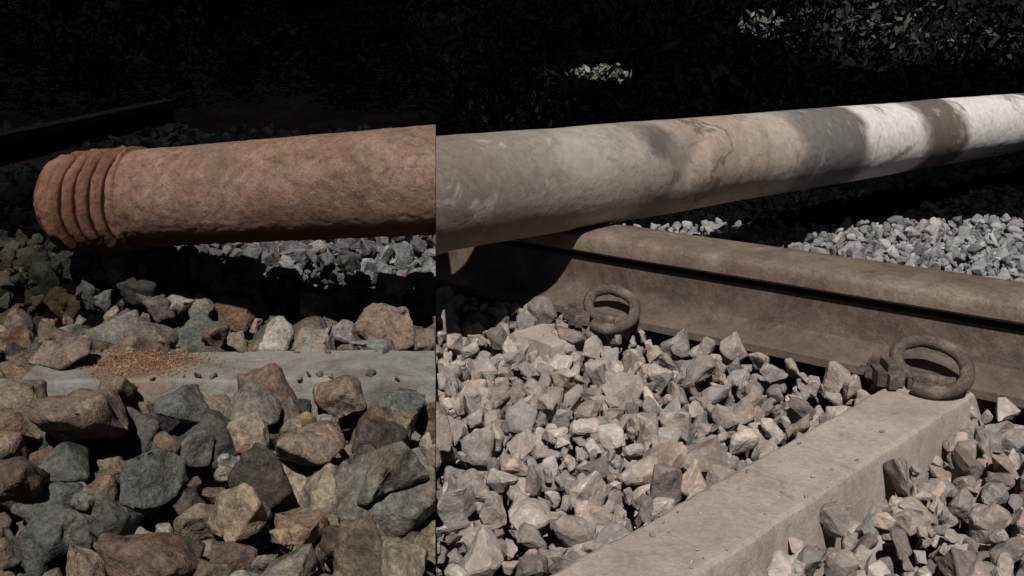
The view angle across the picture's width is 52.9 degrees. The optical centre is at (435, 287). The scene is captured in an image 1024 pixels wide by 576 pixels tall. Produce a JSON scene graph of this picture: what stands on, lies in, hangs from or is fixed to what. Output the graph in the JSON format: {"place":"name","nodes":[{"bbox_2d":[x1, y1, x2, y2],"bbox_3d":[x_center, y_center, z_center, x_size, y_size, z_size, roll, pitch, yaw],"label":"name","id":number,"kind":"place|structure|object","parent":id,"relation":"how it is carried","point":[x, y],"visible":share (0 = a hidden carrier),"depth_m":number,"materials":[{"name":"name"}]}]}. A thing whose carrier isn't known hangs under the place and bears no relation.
{"place":"outdoors","nodes":[
{"label":"outdoors","id":0,"kind":"place"},
{"bbox_2d":[0,197,433,253],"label":"ballast gravel","id":1,"kind":"structure","parent":0,"point":[15,216],"depth_m":2.48,"materials":[{"name":"grey gravel"}]},
{"bbox_2d":[0,0,1023,575],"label":"ground","id":2,"kind":"structure","parent":0,"point":[286,102],"depth_m":5.41,"materials":[{"name":"soil"}]},
{"bbox_2d":[0,99,184,174],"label":"railway rail","id":3,"kind":"object","parent":2,"relation":"on","point":[30,144],"visible":0.88,"depth_m":4.04,"materials":[{"name":"black metal"}]},
{"bbox_2d":[0,229,435,575],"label":"ballast gravel","id":4,"kind":"structure","parent":2,"relation":"on","point":[264,442],"depth_m":1.16,"materials":[{"name":"grey gravel"}]},
{"bbox_2d":[33,125,435,254],"bbox_3d":[-0.313,-0.157,1.683,0.736,0.185,0.183,-1,14,21],"label":"rusty pole","id":5,"kind":"object","parent":4,"relation":"on","point":[343,185],"visible":1,"depth_m":1.61,"materials":[{"name":"metal"}]},
{"bbox_2d":[22,350,435,437],"bbox_3d":[-0.266,0.175,1.381,0.530,0.156,0.144,0,16,-1],"label":"concrete sleeper","id":6,"kind":"object","parent":2,"relation":"on","point":[414,370],"visible":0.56,"depth_m":1.33,"materials":[{"name":"grey concrete"}]},
{"bbox_2d":[36,348,236,377],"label":"rust flakes","id":7,"kind":"object","parent":6,"relation":"on","point":[146,365],"visible":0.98,"depth_m":1.36,"materials":[{"name":"metal"}]},
{"bbox_2d":[508,319,673,363],"bbox_3d":[0.375,0.077,1.794,0.630,0.122,0.117,-14,21,-41],"label":"concrete sleeper","id":8,"kind":"object","parent":2,"relation":"on","point":[546,343],"visible":0.07,"depth_m":1.59,"materials":[{"name":"grey concrete"}]},
{"bbox_2d":[393,0,1023,135],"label":"shrub undergrowth","id":9,"kind":"object","parent":2,"relation":"on","point":[546,55],"visible":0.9,"depth_m":4.39,"materials":[{"name":"green plant"}]},
{"bbox_2d":[436,213,1023,575],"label":"ballast gravel","id":10,"kind":"structure","parent":2,"relation":"on","point":[663,453],"depth_m":1.23,"materials":[{"name":"grey gravel"}]},
{"bbox_2d":[550,386,1023,575],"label":"concrete sleeper","id":11,"kind":"object","parent":2,"relation":"on","point":[917,430],"visible":0.66,"depth_m":1.04,"materials":[{"name":"grey concrete"}]},
{"bbox_2d":[95,344,883,573],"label":"stone chips","id":12,"kind":"object","parent":11,"relation":"on","point":[368,373],"visible":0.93,"depth_m":1.31,"materials":[{"name":"stone"}]},
{"bbox_2d":[436,223,1023,407],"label":"railway rail","id":13,"kind":"object","parent":11,"relation":"on","point":[850,314],"visible":0.76,"depth_m":1.48,"materials":[{"name":"metal"}]},
{"bbox_2d":[562,285,641,334],"bbox_3d":[0.253,0.034,1.576,0.128,0.069,0.091,7,17,22],"label":"rail clip","id":14,"kind":"object","parent":13,"relation":"attached to","point":[589,315],"visible":0.98,"depth_m":1.57,"materials":[{"name":"metal"}]},
{"bbox_2d":[436,93,1023,252],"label":"painted pole","id":15,"kind":"object","parent":13,"relation":"on","point":[496,187],"visible":1,"depth_m":1.77,"materials":[{"name":"white paint"}]},
{"bbox_2d":[859,335,974,399],"bbox_3d":[0.610,0.100,1.300,0.130,0.071,0.093,6,17,20],"label":"rail clip","id":16,"kind":"object","parent":11,"relation":"attached to","point":[893,370],"visible":1,"depth_m":1.29,"materials":[{"name":"metal"}]},
{"bbox_2d":[0,120,1023,203],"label":"ballast gravel","id":17,"kind":"structure","parent":0,"point":[992,173],"depth_m":3.57,"materials":[{"name":"grey gravel"}]},
{"bbox_2d":[613,185,1023,235],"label":"ballast gravel","id":18,"kind":"structure","parent":17,"relation":"on","point":[817,208],"depth_m":2.59,"materials":[{"name":"grey gravel"}]}
]}

